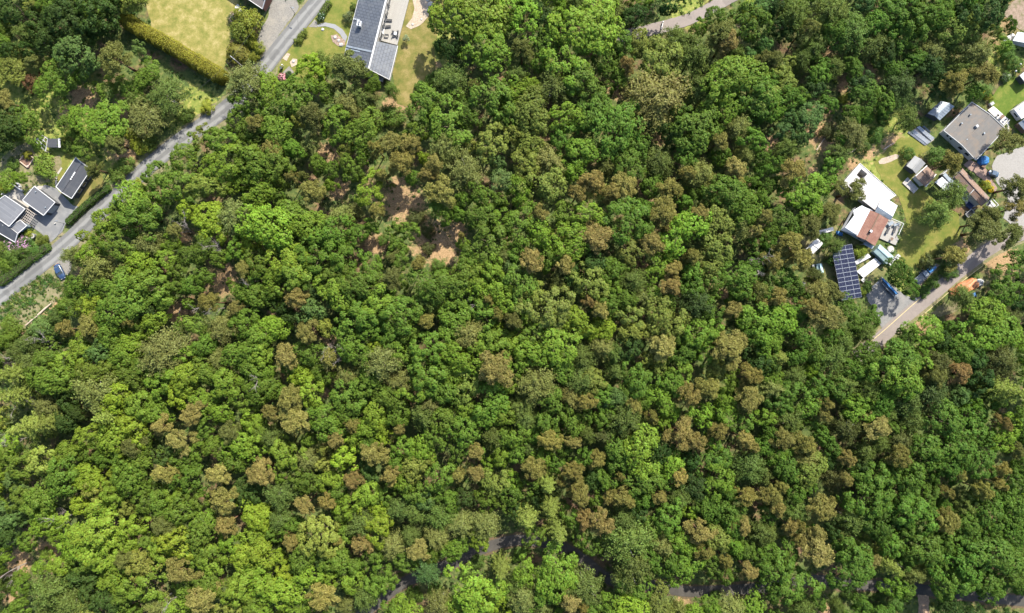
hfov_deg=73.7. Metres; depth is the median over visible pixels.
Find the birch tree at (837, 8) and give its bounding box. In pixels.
[808,0,851,33]
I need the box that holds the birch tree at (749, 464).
[727,447,767,484]
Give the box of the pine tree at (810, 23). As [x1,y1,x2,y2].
[791,18,821,42]
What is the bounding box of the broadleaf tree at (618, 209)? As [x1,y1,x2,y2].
[601,196,655,246]
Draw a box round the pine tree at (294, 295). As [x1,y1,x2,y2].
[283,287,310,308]
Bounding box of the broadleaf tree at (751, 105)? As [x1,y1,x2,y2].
[744,85,780,113]
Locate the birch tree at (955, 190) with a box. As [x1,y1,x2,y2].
[930,177,970,210]
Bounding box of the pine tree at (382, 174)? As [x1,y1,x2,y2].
[372,168,389,185]
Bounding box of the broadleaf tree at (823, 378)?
[804,370,833,399]
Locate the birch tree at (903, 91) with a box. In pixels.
[879,63,916,109]
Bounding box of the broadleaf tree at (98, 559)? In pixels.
[90,536,126,581]
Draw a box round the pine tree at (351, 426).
[341,419,360,433]
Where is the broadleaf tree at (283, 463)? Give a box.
[267,433,308,472]
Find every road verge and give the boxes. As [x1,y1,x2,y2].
[46,0,307,270]
[852,228,1023,361]
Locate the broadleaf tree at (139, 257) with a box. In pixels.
[124,249,159,275]
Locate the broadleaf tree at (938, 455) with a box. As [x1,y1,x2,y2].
[903,432,959,474]
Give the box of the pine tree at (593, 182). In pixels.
[577,169,604,195]
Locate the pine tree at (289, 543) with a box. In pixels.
[282,530,299,551]
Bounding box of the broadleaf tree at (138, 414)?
[123,390,158,420]
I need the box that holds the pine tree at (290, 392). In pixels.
[277,383,304,416]
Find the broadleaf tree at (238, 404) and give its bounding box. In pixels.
[230,384,260,414]
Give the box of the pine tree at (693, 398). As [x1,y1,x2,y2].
[670,381,701,408]
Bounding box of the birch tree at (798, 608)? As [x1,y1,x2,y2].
[786,591,819,612]
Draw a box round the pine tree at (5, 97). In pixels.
[0,88,24,114]
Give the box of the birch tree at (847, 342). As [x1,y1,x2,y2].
[825,327,854,357]
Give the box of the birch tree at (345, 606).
[335,593,356,612]
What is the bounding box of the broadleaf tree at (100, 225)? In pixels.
[90,208,124,253]
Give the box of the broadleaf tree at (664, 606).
[644,579,673,612]
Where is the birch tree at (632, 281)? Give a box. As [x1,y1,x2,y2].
[615,267,651,295]
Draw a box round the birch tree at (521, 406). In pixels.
[509,394,534,418]
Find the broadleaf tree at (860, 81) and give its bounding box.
[844,66,874,101]
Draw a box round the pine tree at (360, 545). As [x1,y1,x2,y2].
[351,532,373,554]
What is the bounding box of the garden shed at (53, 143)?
[47,138,62,147]
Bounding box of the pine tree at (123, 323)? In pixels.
[121,317,137,329]
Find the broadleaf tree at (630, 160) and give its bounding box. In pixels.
[613,136,648,179]
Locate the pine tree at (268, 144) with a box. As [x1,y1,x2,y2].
[261,138,282,161]
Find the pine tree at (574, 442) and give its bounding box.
[563,434,582,448]
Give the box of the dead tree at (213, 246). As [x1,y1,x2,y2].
[199,241,226,251]
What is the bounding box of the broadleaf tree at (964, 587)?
[937,563,979,601]
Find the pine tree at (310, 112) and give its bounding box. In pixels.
[296,101,329,133]
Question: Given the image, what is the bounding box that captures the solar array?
[832,244,861,299]
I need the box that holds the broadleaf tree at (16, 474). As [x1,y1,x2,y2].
[0,436,38,479]
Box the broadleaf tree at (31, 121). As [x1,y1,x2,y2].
[11,103,44,149]
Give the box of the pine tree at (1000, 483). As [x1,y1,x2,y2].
[981,477,1009,490]
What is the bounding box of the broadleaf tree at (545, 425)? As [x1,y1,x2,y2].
[532,408,564,440]
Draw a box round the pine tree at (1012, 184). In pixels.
[992,173,1023,201]
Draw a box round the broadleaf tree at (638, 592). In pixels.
[614,575,655,604]
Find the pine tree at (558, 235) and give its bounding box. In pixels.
[551,228,564,241]
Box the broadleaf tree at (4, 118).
[0,101,26,141]
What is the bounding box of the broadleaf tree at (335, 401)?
[328,369,366,417]
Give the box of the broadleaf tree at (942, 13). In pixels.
[909,0,955,30]
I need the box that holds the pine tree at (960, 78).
[931,68,968,97]
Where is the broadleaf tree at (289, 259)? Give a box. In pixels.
[265,242,318,283]
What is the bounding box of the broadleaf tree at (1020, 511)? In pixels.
[989,481,1023,530]
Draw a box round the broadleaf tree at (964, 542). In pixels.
[952,529,989,565]
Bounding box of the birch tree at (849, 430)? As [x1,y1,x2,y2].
[825,411,862,447]
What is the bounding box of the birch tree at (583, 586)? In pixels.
[559,562,603,605]
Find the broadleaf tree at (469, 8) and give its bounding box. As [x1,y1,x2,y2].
[427,0,512,44]
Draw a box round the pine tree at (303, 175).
[298,171,311,181]
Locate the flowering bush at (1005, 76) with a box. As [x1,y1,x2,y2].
[1002,73,1010,81]
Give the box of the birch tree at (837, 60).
[821,52,846,81]
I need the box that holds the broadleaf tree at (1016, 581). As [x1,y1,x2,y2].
[977,554,1023,587]
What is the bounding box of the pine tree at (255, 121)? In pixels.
[245,114,263,132]
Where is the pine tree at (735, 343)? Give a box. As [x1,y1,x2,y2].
[711,329,747,370]
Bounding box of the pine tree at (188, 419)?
[179,402,204,427]
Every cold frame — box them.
[855,254,870,263]
[857,258,877,273]
[860,261,880,277]
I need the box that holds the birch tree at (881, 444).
[865,435,890,454]
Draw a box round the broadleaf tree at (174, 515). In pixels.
[158,490,201,525]
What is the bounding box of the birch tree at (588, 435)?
[578,422,597,444]
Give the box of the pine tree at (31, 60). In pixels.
[24,54,45,68]
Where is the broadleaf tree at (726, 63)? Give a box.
[699,54,770,110]
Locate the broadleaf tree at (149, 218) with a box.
[116,191,172,241]
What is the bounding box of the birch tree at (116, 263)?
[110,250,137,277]
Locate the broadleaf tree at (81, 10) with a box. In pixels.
[70,0,104,17]
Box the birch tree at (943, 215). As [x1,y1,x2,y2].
[916,196,954,232]
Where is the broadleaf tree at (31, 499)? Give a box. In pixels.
[21,472,63,523]
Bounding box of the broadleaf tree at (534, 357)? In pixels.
[512,340,562,370]
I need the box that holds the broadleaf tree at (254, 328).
[239,314,273,343]
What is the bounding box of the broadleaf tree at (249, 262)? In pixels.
[243,247,271,280]
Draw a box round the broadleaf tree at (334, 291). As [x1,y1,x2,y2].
[311,275,350,312]
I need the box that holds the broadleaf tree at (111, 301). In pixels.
[92,265,150,328]
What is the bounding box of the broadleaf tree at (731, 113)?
[709,90,746,133]
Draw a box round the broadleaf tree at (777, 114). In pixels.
[754,82,786,123]
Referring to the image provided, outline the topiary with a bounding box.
[402,34,409,40]
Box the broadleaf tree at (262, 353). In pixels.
[241,337,273,371]
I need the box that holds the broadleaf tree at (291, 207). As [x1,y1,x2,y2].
[273,199,320,230]
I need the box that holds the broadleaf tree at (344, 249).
[321,233,363,274]
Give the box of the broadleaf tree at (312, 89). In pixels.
[285,72,320,107]
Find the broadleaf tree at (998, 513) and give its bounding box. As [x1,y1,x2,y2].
[964,484,1011,533]
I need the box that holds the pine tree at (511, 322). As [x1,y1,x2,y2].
[502,311,522,329]
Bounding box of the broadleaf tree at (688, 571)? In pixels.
[664,547,706,588]
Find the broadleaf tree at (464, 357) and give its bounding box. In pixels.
[436,341,485,375]
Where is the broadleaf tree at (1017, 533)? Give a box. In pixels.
[989,512,1023,551]
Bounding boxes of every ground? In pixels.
[0,0,1023,612]
[0,142,61,188]
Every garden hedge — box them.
[0,243,51,285]
[65,185,111,224]
[319,0,331,15]
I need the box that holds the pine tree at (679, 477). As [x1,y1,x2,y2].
[669,467,688,487]
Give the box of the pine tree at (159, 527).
[150,512,182,537]
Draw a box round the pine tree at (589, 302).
[580,294,597,307]
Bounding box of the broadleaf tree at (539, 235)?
[526,214,569,251]
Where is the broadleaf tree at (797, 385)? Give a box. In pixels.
[773,377,811,403]
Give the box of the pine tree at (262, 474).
[253,456,277,485]
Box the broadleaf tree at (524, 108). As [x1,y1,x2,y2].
[512,84,550,137]
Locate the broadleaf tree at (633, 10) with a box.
[620,0,656,32]
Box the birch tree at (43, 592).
[24,567,79,612]
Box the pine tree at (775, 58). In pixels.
[759,50,780,70]
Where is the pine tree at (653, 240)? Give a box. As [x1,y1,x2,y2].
[638,231,665,256]
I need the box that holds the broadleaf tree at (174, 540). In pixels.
[150,524,193,562]
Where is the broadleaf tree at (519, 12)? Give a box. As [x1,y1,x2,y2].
[497,0,542,48]
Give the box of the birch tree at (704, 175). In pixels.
[676,155,716,192]
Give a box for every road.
[0,0,325,305]
[853,226,1023,360]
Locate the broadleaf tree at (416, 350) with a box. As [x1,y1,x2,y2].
[408,331,448,364]
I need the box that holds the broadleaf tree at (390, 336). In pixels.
[379,314,405,350]
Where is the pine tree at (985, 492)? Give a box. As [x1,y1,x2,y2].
[961,478,994,500]
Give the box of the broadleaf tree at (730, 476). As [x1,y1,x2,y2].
[701,456,735,502]
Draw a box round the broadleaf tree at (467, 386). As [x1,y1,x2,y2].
[454,361,481,406]
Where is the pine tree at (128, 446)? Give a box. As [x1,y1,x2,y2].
[119,436,154,458]
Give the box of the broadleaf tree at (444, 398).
[431,378,466,405]
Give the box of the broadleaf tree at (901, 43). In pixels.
[885,23,921,55]
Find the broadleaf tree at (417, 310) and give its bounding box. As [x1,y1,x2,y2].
[377,294,424,336]
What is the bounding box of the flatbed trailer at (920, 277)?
[915,264,935,283]
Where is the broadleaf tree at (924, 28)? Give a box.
[895,2,935,48]
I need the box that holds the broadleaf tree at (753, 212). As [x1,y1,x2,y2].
[724,189,764,231]
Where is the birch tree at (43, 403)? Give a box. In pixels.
[31,394,68,418]
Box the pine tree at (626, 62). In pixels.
[619,55,635,76]
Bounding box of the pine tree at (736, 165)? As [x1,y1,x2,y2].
[724,156,746,182]
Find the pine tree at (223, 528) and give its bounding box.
[214,511,243,537]
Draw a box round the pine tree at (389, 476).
[380,465,404,487]
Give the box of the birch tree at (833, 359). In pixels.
[813,339,849,376]
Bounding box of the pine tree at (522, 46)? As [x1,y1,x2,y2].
[511,37,533,64]
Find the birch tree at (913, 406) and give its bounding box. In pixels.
[891,386,924,418]
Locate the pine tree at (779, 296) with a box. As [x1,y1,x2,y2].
[762,286,787,306]
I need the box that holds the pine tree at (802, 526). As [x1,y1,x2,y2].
[783,513,805,532]
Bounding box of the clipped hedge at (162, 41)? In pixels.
[119,13,229,85]
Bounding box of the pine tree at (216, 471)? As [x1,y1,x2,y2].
[204,462,234,485]
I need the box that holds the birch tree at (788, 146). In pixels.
[768,137,802,160]
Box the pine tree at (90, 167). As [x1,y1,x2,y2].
[84,160,107,179]
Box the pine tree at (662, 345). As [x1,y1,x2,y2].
[648,328,675,362]
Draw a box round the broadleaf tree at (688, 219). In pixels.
[659,210,713,263]
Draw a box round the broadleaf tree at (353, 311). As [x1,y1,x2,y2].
[333,294,383,335]
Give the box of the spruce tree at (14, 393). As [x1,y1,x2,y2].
[0,378,53,409]
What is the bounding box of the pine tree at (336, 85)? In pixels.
[330,80,346,96]
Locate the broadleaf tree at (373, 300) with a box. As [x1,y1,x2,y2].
[360,274,401,322]
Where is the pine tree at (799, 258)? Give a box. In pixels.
[783,247,814,272]
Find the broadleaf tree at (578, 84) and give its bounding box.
[557,62,605,101]
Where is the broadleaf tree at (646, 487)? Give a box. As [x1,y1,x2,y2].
[618,462,664,497]
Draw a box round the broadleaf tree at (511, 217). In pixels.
[503,202,540,249]
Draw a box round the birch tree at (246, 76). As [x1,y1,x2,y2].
[223,58,275,110]
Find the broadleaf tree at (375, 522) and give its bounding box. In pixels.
[356,504,394,550]
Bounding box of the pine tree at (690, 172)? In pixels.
[677,165,696,180]
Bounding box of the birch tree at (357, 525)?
[340,506,379,539]
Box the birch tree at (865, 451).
[848,439,876,463]
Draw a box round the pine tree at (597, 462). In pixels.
[587,448,605,469]
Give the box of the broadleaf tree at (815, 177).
[775,171,826,208]
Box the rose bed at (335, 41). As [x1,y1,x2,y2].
[331,34,344,45]
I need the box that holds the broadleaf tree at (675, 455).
[659,446,685,482]
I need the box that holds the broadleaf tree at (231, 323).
[226,306,259,339]
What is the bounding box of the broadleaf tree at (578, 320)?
[552,305,601,336]
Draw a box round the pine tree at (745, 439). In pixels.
[731,429,754,449]
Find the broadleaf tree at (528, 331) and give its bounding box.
[508,318,547,349]
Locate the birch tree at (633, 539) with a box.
[599,511,659,567]
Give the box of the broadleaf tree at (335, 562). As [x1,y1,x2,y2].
[314,544,361,575]
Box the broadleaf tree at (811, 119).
[794,101,823,139]
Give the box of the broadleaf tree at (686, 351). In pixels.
[669,338,701,366]
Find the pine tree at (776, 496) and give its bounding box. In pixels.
[756,483,782,506]
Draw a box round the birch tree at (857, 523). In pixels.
[834,507,867,535]
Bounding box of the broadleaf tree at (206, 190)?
[182,172,233,199]
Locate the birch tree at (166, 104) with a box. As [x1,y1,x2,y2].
[145,75,191,121]
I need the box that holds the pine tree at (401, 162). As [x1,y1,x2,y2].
[388,149,414,176]
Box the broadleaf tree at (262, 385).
[238,372,282,405]
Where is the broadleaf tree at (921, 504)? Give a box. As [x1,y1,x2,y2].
[883,489,939,536]
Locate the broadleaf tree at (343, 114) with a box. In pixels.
[319,103,350,146]
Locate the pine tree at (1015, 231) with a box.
[1000,223,1023,250]
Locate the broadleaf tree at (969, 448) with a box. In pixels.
[939,419,980,468]
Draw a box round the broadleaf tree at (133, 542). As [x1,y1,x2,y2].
[108,526,139,553]
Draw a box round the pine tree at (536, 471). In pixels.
[521,456,546,479]
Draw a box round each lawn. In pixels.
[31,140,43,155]
[57,124,78,182]
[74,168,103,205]
[146,0,238,67]
[277,0,355,84]
[392,0,443,105]
[874,137,960,272]
[988,76,1023,134]
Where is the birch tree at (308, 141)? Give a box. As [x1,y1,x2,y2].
[299,131,324,155]
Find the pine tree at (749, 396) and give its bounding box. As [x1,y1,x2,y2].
[734,385,764,413]
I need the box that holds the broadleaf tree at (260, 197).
[240,176,276,208]
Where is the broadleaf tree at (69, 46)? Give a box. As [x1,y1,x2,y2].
[51,13,100,77]
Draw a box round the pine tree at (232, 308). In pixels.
[227,300,250,315]
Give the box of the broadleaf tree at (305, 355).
[292,341,330,367]
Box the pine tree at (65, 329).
[54,319,76,337]
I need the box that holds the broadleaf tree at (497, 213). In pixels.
[488,207,512,241]
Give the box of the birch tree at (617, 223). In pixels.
[600,215,623,244]
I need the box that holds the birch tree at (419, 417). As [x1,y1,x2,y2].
[410,399,442,431]
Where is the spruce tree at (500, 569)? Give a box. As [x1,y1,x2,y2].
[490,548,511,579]
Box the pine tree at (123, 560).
[112,547,143,569]
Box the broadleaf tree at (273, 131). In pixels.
[260,111,294,146]
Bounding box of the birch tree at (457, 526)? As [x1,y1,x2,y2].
[444,508,477,540]
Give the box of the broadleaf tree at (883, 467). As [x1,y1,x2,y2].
[862,460,892,494]
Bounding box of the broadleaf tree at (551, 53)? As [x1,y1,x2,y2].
[539,33,593,95]
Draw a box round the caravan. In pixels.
[1010,101,1023,120]
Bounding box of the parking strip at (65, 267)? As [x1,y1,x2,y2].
[55,260,71,279]
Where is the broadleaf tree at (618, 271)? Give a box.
[593,256,631,284]
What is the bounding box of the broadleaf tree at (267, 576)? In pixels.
[245,558,291,601]
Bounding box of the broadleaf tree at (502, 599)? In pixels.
[474,586,508,612]
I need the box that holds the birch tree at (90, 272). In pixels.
[77,247,114,290]
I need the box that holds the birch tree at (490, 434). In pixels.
[480,422,509,450]
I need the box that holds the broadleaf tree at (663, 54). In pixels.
[639,34,685,82]
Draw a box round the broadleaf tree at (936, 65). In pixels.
[903,52,951,86]
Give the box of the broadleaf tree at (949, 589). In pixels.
[928,562,957,602]
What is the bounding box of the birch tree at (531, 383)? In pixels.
[509,361,561,407]
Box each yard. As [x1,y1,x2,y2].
[801,224,888,303]
[992,147,1023,226]
[1005,0,1023,30]
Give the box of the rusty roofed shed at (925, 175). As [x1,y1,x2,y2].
[912,165,936,186]
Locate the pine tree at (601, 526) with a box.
[580,506,614,536]
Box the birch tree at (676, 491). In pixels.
[665,482,693,510]
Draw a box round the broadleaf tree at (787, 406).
[761,391,793,416]
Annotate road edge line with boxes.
[873,298,920,339]
[922,265,983,315]
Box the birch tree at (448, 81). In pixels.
[431,62,469,106]
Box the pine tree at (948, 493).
[924,483,955,498]
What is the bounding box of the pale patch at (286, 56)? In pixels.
[282,53,289,60]
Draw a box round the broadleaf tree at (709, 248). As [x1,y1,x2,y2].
[683,229,733,266]
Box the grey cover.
[977,279,983,286]
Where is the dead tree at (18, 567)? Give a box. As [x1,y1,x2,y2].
[1,562,27,585]
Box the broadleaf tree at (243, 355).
[220,324,271,365]
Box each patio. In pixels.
[283,66,293,73]
[983,199,998,208]
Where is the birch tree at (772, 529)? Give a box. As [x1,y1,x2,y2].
[755,520,780,544]
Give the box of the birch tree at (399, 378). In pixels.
[384,367,415,396]
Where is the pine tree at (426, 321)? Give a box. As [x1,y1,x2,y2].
[417,312,433,328]
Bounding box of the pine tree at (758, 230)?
[743,225,763,239]
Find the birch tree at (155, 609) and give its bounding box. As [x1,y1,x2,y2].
[143,587,175,612]
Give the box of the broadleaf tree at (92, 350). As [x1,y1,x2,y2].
[83,336,110,363]
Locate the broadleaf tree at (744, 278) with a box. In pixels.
[717,259,757,301]
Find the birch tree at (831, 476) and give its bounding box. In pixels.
[818,460,843,493]
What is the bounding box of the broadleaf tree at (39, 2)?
[31,0,61,18]
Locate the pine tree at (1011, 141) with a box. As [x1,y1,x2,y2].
[986,127,1023,154]
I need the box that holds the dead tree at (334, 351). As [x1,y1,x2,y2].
[320,343,344,361]
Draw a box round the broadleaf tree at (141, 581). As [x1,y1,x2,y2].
[110,568,167,602]
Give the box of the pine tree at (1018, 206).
[1001,199,1023,221]
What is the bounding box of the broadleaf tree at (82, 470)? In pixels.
[71,460,108,497]
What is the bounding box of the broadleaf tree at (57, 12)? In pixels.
[45,0,89,40]
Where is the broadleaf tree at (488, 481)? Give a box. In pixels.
[479,465,511,497]
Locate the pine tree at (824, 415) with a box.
[806,406,833,422]
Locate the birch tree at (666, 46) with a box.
[657,40,671,60]
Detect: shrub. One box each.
[0,168,16,194]
[0,241,11,257]
[0,256,13,273]
[0,314,24,334]
[0,328,11,342]
[0,576,15,593]
[2,248,20,264]
[6,124,24,141]
[6,156,19,170]
[11,245,29,259]
[21,151,32,159]
[24,229,34,236]
[32,152,58,180]
[38,546,53,560]
[56,136,72,149]
[62,143,74,154]
[67,126,76,138]
[108,166,125,185]
[113,156,135,173]
[124,127,142,143]
[129,135,153,155]
[131,177,145,193]
[141,134,156,153]
[176,106,194,124]
[198,99,215,116]
[225,42,250,66]
[227,18,253,44]
[230,6,265,41]
[245,37,257,48]
[248,50,260,62]
[253,40,266,54]
[332,312,351,327]
[350,202,364,219]
[369,106,391,124]
[375,234,389,245]
[381,103,408,128]
[405,207,421,228]
[405,585,423,602]
[414,79,424,91]
[414,210,426,224]
[420,223,435,239]
[422,242,436,254]
[423,71,436,85]
[427,581,442,598]
[430,258,446,273]
[434,267,451,277]
[459,563,476,579]
[470,553,485,568]
[511,544,531,562]
[563,552,579,566]
[594,573,605,588]
[709,590,720,598]
[741,0,758,22]
[817,122,834,140]
[819,231,833,249]
[824,254,843,265]
[837,93,848,104]
[841,585,857,601]
[853,244,868,259]
[854,137,871,155]
[860,107,875,123]
[862,279,872,294]
[868,127,885,143]
[870,592,887,607]
[875,112,890,125]
[885,96,907,108]
[886,598,904,611]
[900,145,915,160]
[917,251,936,270]
[918,285,930,299]
[926,145,946,165]
[926,276,940,290]
[935,249,948,262]
[938,264,958,281]
[974,82,992,99]
[978,181,991,191]
[983,93,994,101]
[997,44,1016,63]
[1001,70,1010,84]
[1006,56,1023,73]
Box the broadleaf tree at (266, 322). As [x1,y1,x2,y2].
[256,314,293,343]
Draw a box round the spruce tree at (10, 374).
[0,359,53,386]
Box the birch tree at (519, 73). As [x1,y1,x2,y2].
[502,65,528,87]
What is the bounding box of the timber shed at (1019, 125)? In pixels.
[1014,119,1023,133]
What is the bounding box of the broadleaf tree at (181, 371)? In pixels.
[169,361,212,399]
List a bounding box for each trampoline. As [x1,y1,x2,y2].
[965,202,973,209]
[977,156,988,165]
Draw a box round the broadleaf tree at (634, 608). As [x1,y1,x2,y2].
[613,592,657,612]
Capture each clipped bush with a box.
[285,70,290,78]
[293,37,302,44]
[297,32,304,39]
[300,28,308,36]
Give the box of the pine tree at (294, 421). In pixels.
[278,406,309,436]
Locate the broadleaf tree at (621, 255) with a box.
[614,227,650,266]
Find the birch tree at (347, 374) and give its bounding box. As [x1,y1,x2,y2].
[334,363,358,390]
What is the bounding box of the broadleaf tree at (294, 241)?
[264,229,298,257]
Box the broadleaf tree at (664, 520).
[651,496,685,539]
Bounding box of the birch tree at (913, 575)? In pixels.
[897,563,926,585]
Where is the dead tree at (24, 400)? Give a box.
[4,391,40,417]
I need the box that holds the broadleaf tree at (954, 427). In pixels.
[921,397,971,451]
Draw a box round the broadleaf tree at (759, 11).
[727,1,773,42]
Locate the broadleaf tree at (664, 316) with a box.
[645,293,691,338]
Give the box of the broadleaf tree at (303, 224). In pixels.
[281,209,327,244]
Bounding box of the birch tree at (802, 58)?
[788,47,812,71]
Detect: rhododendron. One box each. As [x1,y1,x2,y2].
[2,239,16,252]
[10,233,33,254]
[226,11,240,22]
[277,72,285,81]
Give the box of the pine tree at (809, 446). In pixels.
[792,430,816,455]
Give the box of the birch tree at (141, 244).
[132,228,165,260]
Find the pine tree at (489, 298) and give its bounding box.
[483,293,493,305]
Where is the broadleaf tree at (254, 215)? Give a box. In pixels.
[234,203,297,250]
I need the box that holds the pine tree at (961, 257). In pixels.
[933,245,967,272]
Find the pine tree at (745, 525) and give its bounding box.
[730,515,750,536]
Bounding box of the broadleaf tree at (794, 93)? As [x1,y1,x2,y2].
[774,83,805,112]
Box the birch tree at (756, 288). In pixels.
[745,275,772,306]
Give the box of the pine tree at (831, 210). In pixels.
[817,202,840,226]
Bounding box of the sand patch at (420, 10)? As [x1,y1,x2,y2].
[406,0,429,28]
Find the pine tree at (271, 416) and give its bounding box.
[261,404,279,422]
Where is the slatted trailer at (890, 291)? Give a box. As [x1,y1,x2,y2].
[882,281,898,298]
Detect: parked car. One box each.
[53,263,65,279]
[987,170,998,177]
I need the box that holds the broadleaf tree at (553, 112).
[547,101,584,134]
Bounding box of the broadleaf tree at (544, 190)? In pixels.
[515,166,567,203]
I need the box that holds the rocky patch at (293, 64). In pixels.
[290,59,296,66]
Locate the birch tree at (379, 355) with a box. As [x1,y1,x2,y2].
[358,340,407,384]
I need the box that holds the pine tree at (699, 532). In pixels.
[682,517,718,544]
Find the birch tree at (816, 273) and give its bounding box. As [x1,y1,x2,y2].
[802,266,824,283]
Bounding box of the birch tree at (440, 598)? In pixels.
[424,586,454,612]
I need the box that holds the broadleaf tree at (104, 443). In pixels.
[95,420,132,458]
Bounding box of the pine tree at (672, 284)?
[659,275,681,295]
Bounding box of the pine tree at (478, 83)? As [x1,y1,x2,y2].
[467,78,481,93]
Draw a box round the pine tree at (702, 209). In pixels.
[690,203,709,224]
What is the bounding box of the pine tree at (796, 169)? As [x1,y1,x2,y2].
[778,157,805,188]
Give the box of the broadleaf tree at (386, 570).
[370,555,399,589]
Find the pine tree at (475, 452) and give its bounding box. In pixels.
[467,442,484,460]
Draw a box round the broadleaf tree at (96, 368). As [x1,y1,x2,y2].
[73,358,120,386]
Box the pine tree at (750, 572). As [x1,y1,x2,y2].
[737,559,758,580]
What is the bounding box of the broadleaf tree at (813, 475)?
[792,451,827,491]
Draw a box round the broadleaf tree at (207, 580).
[189,565,221,598]
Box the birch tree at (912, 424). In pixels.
[895,412,924,435]
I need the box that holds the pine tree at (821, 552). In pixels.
[798,530,835,567]
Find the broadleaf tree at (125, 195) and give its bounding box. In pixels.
[111,178,164,219]
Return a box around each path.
[317,22,346,41]
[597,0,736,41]
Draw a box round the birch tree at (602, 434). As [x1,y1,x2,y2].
[591,424,615,446]
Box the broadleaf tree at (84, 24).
[74,0,117,33]
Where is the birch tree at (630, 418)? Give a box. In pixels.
[604,394,644,439]
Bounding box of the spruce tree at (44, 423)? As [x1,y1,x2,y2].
[32,402,85,433]
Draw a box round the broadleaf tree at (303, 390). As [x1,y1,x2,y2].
[299,372,325,408]
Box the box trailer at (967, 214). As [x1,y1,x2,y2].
[964,209,974,217]
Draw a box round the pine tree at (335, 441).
[326,429,344,449]
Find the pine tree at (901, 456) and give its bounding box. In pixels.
[882,443,913,468]
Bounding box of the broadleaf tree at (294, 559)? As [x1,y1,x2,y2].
[288,541,316,577]
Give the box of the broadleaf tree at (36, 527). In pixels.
[28,500,69,537]
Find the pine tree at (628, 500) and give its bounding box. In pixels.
[609,485,634,508]
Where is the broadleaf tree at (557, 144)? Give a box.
[549,122,579,158]
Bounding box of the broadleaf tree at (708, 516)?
[699,488,725,524]
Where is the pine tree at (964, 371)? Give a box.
[946,360,972,383]
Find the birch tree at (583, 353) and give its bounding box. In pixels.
[570,340,596,368]
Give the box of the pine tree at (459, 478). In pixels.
[452,465,466,483]
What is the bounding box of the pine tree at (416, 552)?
[406,536,430,560]
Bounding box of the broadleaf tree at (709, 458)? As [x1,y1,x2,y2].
[694,439,733,476]
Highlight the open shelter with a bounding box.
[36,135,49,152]
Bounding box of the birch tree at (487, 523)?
[469,506,501,542]
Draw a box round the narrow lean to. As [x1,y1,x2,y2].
[940,173,958,186]
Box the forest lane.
[356,535,1023,612]
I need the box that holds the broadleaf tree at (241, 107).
[226,91,264,116]
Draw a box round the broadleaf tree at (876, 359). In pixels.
[857,340,884,368]
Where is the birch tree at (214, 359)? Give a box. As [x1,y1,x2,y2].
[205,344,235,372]
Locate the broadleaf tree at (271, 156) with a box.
[253,144,295,185]
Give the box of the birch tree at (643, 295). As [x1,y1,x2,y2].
[632,283,656,311]
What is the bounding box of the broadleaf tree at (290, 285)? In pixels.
[274,262,323,294]
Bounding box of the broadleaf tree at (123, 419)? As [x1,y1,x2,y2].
[113,411,149,449]
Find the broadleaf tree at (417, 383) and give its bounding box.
[407,348,448,395]
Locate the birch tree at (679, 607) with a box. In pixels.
[670,595,686,612]
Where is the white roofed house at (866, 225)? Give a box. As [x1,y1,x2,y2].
[841,163,896,249]
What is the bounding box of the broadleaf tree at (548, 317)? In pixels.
[513,284,575,330]
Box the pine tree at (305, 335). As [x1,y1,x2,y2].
[296,319,320,345]
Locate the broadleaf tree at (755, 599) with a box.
[739,588,766,612]
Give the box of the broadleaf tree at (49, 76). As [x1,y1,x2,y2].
[32,54,76,107]
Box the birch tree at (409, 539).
[400,523,420,548]
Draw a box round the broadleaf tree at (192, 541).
[184,512,222,565]
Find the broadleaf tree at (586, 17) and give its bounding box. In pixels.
[542,0,625,56]
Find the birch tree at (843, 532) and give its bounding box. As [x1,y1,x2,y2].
[828,526,851,541]
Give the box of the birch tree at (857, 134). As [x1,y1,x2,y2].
[833,113,869,153]
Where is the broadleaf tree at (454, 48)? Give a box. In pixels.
[434,30,465,76]
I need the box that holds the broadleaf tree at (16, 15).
[0,0,35,24]
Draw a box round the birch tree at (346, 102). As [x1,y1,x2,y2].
[332,87,360,122]
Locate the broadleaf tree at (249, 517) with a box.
[234,498,269,530]
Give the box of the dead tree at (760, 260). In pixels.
[742,249,776,273]
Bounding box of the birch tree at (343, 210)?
[325,203,359,229]
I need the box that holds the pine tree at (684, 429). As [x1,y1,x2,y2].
[662,415,692,450]
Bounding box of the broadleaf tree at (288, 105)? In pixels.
[258,79,309,134]
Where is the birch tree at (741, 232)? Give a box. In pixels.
[728,219,751,241]
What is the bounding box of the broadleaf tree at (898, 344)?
[871,337,926,382]
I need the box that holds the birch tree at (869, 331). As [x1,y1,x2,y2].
[850,321,877,343]
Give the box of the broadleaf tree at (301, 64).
[295,52,328,84]
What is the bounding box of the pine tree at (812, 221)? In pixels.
[800,209,821,240]
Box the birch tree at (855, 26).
[826,8,870,57]
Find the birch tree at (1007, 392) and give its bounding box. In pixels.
[965,369,1023,406]
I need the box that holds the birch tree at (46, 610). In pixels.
[34,594,60,612]
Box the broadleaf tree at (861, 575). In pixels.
[825,536,876,591]
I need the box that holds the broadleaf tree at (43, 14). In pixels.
[39,0,85,21]
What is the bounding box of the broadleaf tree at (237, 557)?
[229,541,265,570]
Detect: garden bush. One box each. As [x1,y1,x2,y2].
[24,242,42,260]
[34,232,47,244]
[315,12,324,21]
[342,11,353,24]
[350,2,356,10]
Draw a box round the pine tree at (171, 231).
[166,222,191,238]
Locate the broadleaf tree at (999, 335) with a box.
[971,307,1023,355]
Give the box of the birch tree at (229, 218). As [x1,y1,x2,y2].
[216,197,256,240]
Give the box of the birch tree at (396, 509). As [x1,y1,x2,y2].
[385,493,412,522]
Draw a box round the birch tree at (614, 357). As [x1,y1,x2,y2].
[601,340,625,367]
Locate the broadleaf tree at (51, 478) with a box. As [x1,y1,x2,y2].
[44,450,79,498]

